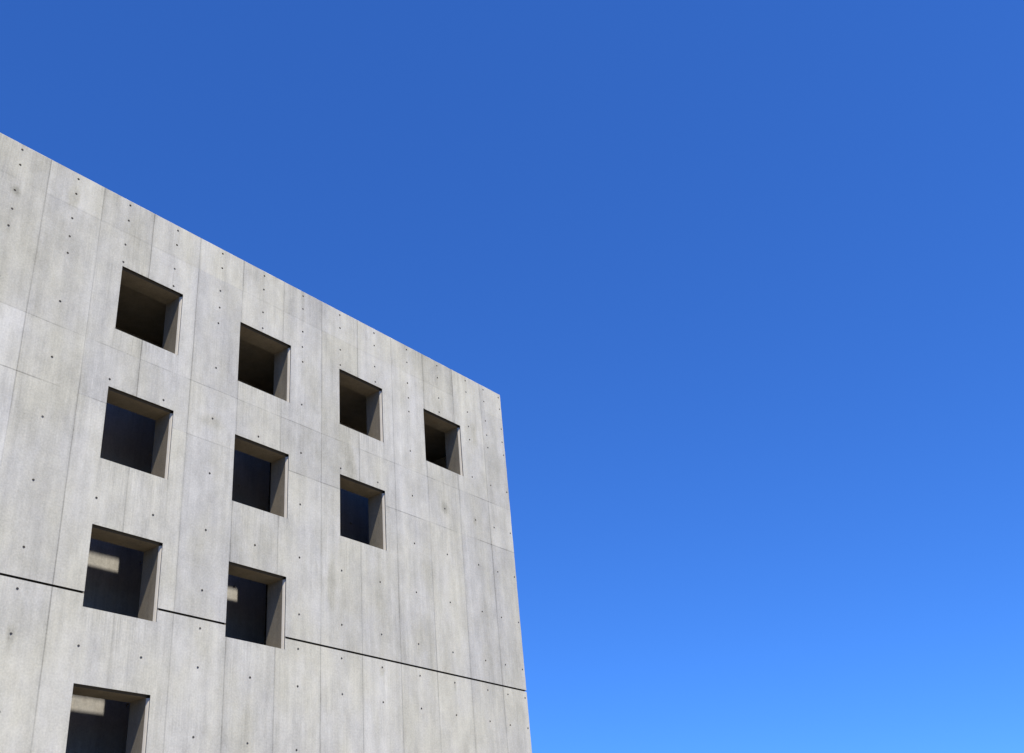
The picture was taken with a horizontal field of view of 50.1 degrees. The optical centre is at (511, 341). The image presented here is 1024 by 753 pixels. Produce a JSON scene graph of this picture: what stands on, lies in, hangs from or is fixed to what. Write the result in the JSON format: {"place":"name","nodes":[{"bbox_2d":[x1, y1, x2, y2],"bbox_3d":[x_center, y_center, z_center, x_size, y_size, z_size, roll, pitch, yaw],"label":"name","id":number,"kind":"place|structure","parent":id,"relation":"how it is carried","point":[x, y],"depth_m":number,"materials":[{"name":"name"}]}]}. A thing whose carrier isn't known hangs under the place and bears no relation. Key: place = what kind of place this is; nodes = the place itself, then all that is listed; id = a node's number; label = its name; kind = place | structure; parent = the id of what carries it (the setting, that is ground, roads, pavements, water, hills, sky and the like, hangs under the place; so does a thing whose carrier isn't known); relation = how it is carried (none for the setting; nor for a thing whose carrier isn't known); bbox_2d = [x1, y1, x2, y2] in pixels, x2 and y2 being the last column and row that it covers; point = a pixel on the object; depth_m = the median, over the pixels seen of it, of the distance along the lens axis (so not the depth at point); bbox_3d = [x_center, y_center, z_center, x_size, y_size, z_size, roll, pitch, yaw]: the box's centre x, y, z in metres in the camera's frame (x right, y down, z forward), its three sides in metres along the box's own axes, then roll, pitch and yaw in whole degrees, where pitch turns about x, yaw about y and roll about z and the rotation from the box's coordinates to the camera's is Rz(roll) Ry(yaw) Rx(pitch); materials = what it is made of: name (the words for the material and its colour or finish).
{"place":"outdoors","nodes":[
{"label":"outdoors","id":0,"kind":"place"},
{"bbox_2d":[0,133,531,752],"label":"concrete building","id":1,"kind":"structure","parent":0,"point":[246,507],"depth_m":16.54,"materials":[{"name":"concrete"}]},
{"bbox_2d":[72,683,149,752],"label":"window","id":2,"kind":"structure","parent":1,"relation":"in","point":[139,703],"depth_m":13.84,"materials":[{"name":"concrete"}]},
{"bbox_2d":[81,524,162,621],"bbox_3d":[-5.237,3.114,14.463,0.392,1.135,1.135,-25,-36,29],"label":"window","id":3,"kind":"structure","parent":1,"relation":"in","point":[151,569],"depth_m":14.81,"materials":[{"name":"concrete"}]},
{"bbox_2d":[107,386,173,479],"bbox_3d":[-5.411,1.364,15.506,0.392,1.135,1.135,-25,-36,29],"label":"window","id":4,"kind":"structure","parent":1,"relation":"in","point":[163,416],"depth_m":15.85,"materials":[{"name":"concrete"}]},
{"bbox_2d":[120,266,182,354],"bbox_3d":[-5.585,-0.387,16.548,0.392,1.135,1.135,-25,-36,29],"label":"window","id":5,"kind":"structure","parent":1,"relation":"in","point":[173,300],"depth_m":16.90,"materials":[{"name":"concrete"}]},
{"bbox_2d":[223,561,285,648],"bbox_3d":[-3.868,3.920,16.044,0.392,1.135,1.135,-25,-36,29],"label":"window","id":6,"kind":"structure","parent":1,"relation":"in","point":[276,596],"depth_m":16.40,"materials":[{"name":"concrete"}]},
{"bbox_2d":[234,434,288,518],"bbox_3d":[-4.042,2.169,17.087,0.392,1.135,1.135,-25,-36,29],"label":"window","id":7,"kind":"structure","parent":1,"relation":"in","point":[279,461],"depth_m":17.45,"materials":[{"name":"concrete"}]},
{"bbox_2d":[240,322,290,401],"bbox_3d":[-4.216,0.418,18.129,0.392,1.135,1.135,-25,-36,29],"label":"window","id":8,"kind":"structure","parent":1,"relation":"in","point":[281,350],"depth_m":18.49,"materials":[{"name":"concrete"}]},
{"bbox_2d":[339,369,383,441],"bbox_3d":[-2.848,1.224,19.710,0.392,1.135,1.135,-25,-36,29],"label":"window","id":9,"kind":"structure","parent":1,"relation":"in","point":[374,402],"depth_m":20.08,"materials":[{"name":"concrete"}]},
{"bbox_2d":[340,474,386,550],"bbox_3d":[-2.674,2.974,18.667,0.392,1.135,1.135,-25,-36,29],"label":"window","id":10,"kind":"structure","parent":1,"relation":"in","point":[376,497],"depth_m":19.03,"materials":[{"name":"concrete"}]},
{"bbox_2d":[423,408,462,475],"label":"window","id":11,"kind":"structure","parent":1,"relation":"in","point":[453,446],"depth_m":21.67,"materials":[{"name":"concrete"}]},
{"bbox_2d":[0,0,1023,752],"label":"sky","id":12,"kind":"structure","parent":0,"point":[738,285],"materials":[{"name":"blue"}]}
]}

